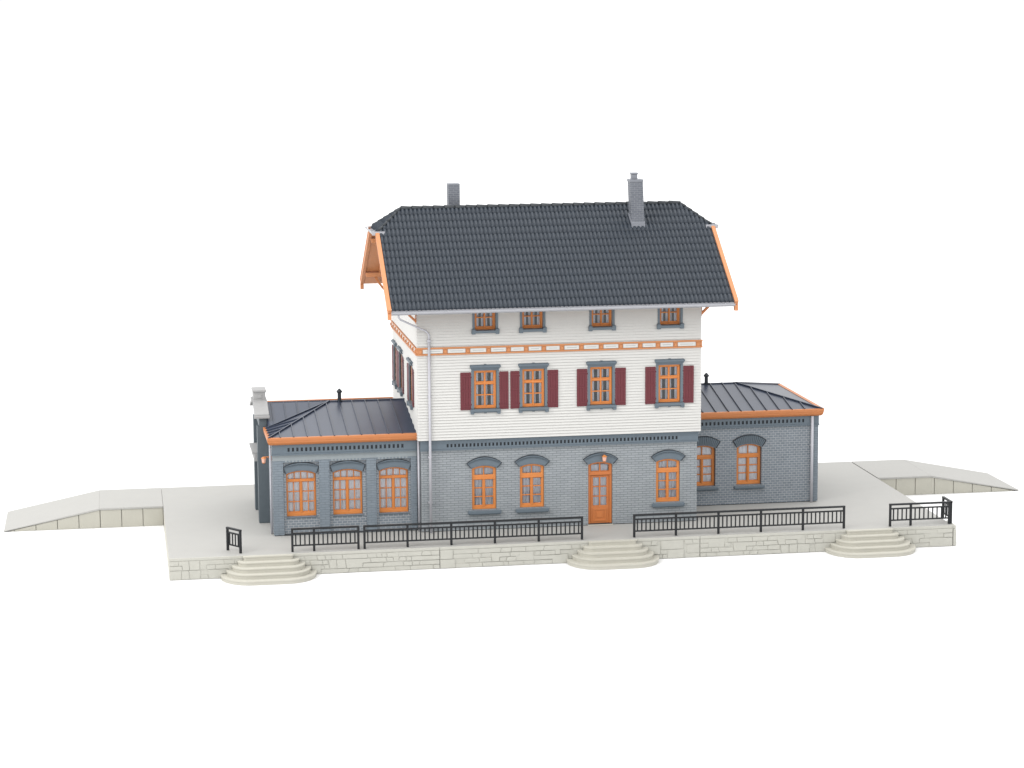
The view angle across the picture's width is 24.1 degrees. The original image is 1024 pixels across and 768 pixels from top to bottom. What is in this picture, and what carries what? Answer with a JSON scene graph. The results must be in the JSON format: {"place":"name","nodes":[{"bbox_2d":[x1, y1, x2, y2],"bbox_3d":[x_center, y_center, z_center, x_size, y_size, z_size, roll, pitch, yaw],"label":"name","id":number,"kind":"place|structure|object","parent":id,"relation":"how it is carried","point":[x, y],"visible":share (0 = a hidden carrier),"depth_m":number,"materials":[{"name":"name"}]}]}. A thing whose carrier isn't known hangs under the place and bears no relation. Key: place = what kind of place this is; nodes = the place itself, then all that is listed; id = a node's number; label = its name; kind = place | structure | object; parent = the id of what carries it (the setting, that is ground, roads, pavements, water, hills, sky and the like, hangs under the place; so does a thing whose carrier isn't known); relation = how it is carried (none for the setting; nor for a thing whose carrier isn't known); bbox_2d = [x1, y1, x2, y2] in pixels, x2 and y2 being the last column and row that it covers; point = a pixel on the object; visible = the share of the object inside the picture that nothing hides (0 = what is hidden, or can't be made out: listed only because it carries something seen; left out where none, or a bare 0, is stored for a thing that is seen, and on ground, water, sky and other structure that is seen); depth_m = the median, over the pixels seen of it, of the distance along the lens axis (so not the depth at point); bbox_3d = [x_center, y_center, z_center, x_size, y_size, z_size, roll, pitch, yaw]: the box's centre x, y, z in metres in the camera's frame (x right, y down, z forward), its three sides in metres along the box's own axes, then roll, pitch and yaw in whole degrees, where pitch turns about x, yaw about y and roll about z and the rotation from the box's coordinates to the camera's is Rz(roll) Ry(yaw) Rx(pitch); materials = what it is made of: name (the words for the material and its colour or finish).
{"place":"outdoors","nodes":[
{"label":"outdoors","id":0,"kind":"place"},
{"bbox_2d":[0,10,1023,767],"bbox_3d":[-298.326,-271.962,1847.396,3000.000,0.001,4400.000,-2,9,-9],"label":"ground","id":1,"kind":"structure","parent":0,"point":[192,208],"depth_m":149.42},
{"bbox_2d":[4,488,163,531],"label":"platform ramp","id":2,"kind":"structure","parent":1,"relation":"on","point":[119,508],"depth_m":98.84,"materials":[{"name":"grey concrete"}]},
{"bbox_2d":[220,554,316,585],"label":"stone steps","id":3,"kind":"structure","parent":1,"relation":"on","point":[267,569],"depth_m":89.30,"materials":[{"name":"beige stone"}]},
{"bbox_2d":[161,462,955,579],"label":"station platform","id":4,"kind":"structure","parent":1,"relation":"on","point":[197,520],"depth_m":93.19,"materials":[{"name":"beige stone"}]},
{"bbox_2d":[226,526,241,553],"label":"railing","id":5,"kind":"object","parent":4,"relation":"on","point":[239,539],"visible":1,"depth_m":90.29,"materials":[{"name":"black metal"}]},
{"bbox_2d":[291,525,359,551],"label":"railing","id":6,"kind":"object","parent":4,"relation":"on","point":[327,532],"visible":1,"depth_m":90.44,"materials":[{"name":"black metal"}]},
{"bbox_2d":[363,516,582,548],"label":"railing","id":7,"kind":"object","parent":4,"relation":"on","point":[451,538],"visible":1,"depth_m":91.34,"materials":[{"name":"black metal"}]},
{"bbox_2d":[633,505,844,536],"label":"railing","id":8,"kind":"object","parent":4,"relation":"on","point":[718,516],"visible":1,"depth_m":93.03,"materials":[{"name":"black metal"}]},
{"bbox_2d":[889,501,950,526],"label":"railing","id":9,"kind":"object","parent":4,"relation":"on","point":[910,508],"visible":1,"depth_m":94.20,"materials":[{"name":"black metal"}]},
{"bbox_2d":[942,496,952,523],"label":"railing","id":10,"kind":"object","parent":4,"relation":"on","point":[944,498],"visible":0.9,"depth_m":94.94,"materials":[{"name":"black metal"}]},
{"bbox_2d":[566,539,658,569],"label":"stone steps","id":11,"kind":"structure","parent":1,"relation":"on","point":[613,554],"depth_m":91.42,"materials":[{"name":"beige stone"}]},
{"bbox_2d":[825,528,915,557],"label":"stone steps","id":12,"kind":"structure","parent":1,"relation":"on","point":[873,543],"depth_m":93.05,"materials":[{"name":"beige stone"}]},
{"bbox_2d":[852,459,1018,494],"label":"platform ramp","id":13,"kind":"structure","parent":1,"relation":"on","point":[905,477],"depth_m":104.66,"materials":[{"name":"grey concrete"}]},
{"bbox_2d":[0,0,1023,16],"label":"sky","id":14,"kind":"structure","parent":0,"point":[8,8],"materials":[{"name":"white"}]},
{"bbox_2d":[249,172,823,535],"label":"station building","id":15,"kind":"structure","parent":0,"point":[546,357],"depth_m":93.85,"materials":[{"name":"grey brick"}]},
{"bbox_2d":[261,456,271,463],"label":"wall lantern","id":16,"kind":"object","parent":15,"relation":"attached to","point":[263,460],"depth_m":93.00,"materials":[{"name":"orange glass"}]},
{"bbox_2d":[283,462,318,515],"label":"window","id":17,"kind":"structure","parent":15,"relation":"in","point":[300,485],"depth_m":93.21,"materials":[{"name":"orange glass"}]},
{"bbox_2d":[329,460,365,513],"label":"window","id":18,"kind":"structure","parent":15,"relation":"in","point":[347,482],"depth_m":93.49,"materials":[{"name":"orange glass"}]},
{"bbox_2d":[376,458,410,512],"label":"window","id":19,"kind":"structure","parent":15,"relation":"in","point":[393,481],"depth_m":93.78,"materials":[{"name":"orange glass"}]},
{"bbox_2d":[391,339,397,388],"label":"window","id":20,"kind":"structure","parent":15,"relation":"in","point":[393,341],"depth_m":99.88,"materials":[{"name":"red wood"}]},
{"bbox_2d":[396,345,403,396],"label":"window","id":21,"kind":"structure","parent":15,"relation":"in","point":[400,365],"depth_m":98.02,"materials":[{"name":"red wood"}]},
{"bbox_2d":[406,357,413,409],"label":"window","id":22,"kind":"structure","parent":15,"relation":"in","point":[410,387],"depth_m":94.82,"materials":[{"name":"red wood"}]},
{"bbox_2d":[466,456,501,514],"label":"window","id":23,"kind":"structure","parent":15,"relation":"in","point":[483,477],"depth_m":93.76,"materials":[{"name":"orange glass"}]},
{"bbox_2d":[460,364,508,414],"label":"window","id":24,"kind":"structure","parent":15,"relation":"in","point":[488,386],"depth_m":93.01,"materials":[{"name":"orange wood"}]},
{"bbox_2d":[471,313,498,334],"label":"window","id":25,"kind":"structure","parent":15,"relation":"in","point":[479,320],"depth_m":92.71,"materials":[{"name":"orange wood"}]},
{"bbox_2d":[515,455,549,512],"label":"window","id":26,"kind":"structure","parent":15,"relation":"in","point":[531,474],"depth_m":94.08,"materials":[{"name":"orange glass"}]},
{"bbox_2d":[519,311,546,332],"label":"window","id":27,"kind":"structure","parent":15,"relation":"in","point":[527,319],"depth_m":93.01,"materials":[{"name":"orange wood"}]},
{"bbox_2d":[510,362,557,412],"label":"window","id":28,"kind":"structure","parent":15,"relation":"in","point":[534,376],"depth_m":93.30,"materials":[{"name":"orange wood"}]},
{"bbox_2d":[583,452,617,525],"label":"door","id":29,"kind":"structure","parent":15,"relation":"in","point":[599,475],"depth_m":94.61,"materials":[{"name":"orange wood"}]},
{"bbox_2d":[577,360,625,410],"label":"window","id":30,"kind":"structure","parent":15,"relation":"in","point":[606,383],"depth_m":93.74,"materials":[{"name":"orange wood"}]},
{"bbox_2d":[588,310,615,330],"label":"window","id":31,"kind":"structure","parent":15,"relation":"in","point":[596,317],"depth_m":93.44,"materials":[{"name":"orange wood"}]},
{"bbox_2d":[651,450,684,507],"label":"window","id":32,"kind":"structure","parent":15,"relation":"in","point":[667,469],"depth_m":94.96,"materials":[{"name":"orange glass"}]},
{"bbox_2d":[645,358,693,407],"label":"window","id":33,"kind":"structure","parent":15,"relation":"in","point":[671,383],"depth_m":94.17,"materials":[{"name":"orange wood"}]},
{"bbox_2d":[657,308,683,328],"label":"window","id":34,"kind":"structure","parent":15,"relation":"in","point":[665,315],"depth_m":93.90,"materials":[{"name":"orange wood"}]},
{"bbox_2d":[697,436,719,490],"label":"window","id":35,"kind":"structure","parent":15,"relation":"in","point":[705,454],"depth_m":98.07,"materials":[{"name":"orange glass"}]},
{"bbox_2d":[733,434,765,489],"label":"window","id":36,"kind":"structure","parent":15,"relation":"in","point":[748,455],"depth_m":98.35,"materials":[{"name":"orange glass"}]}
]}

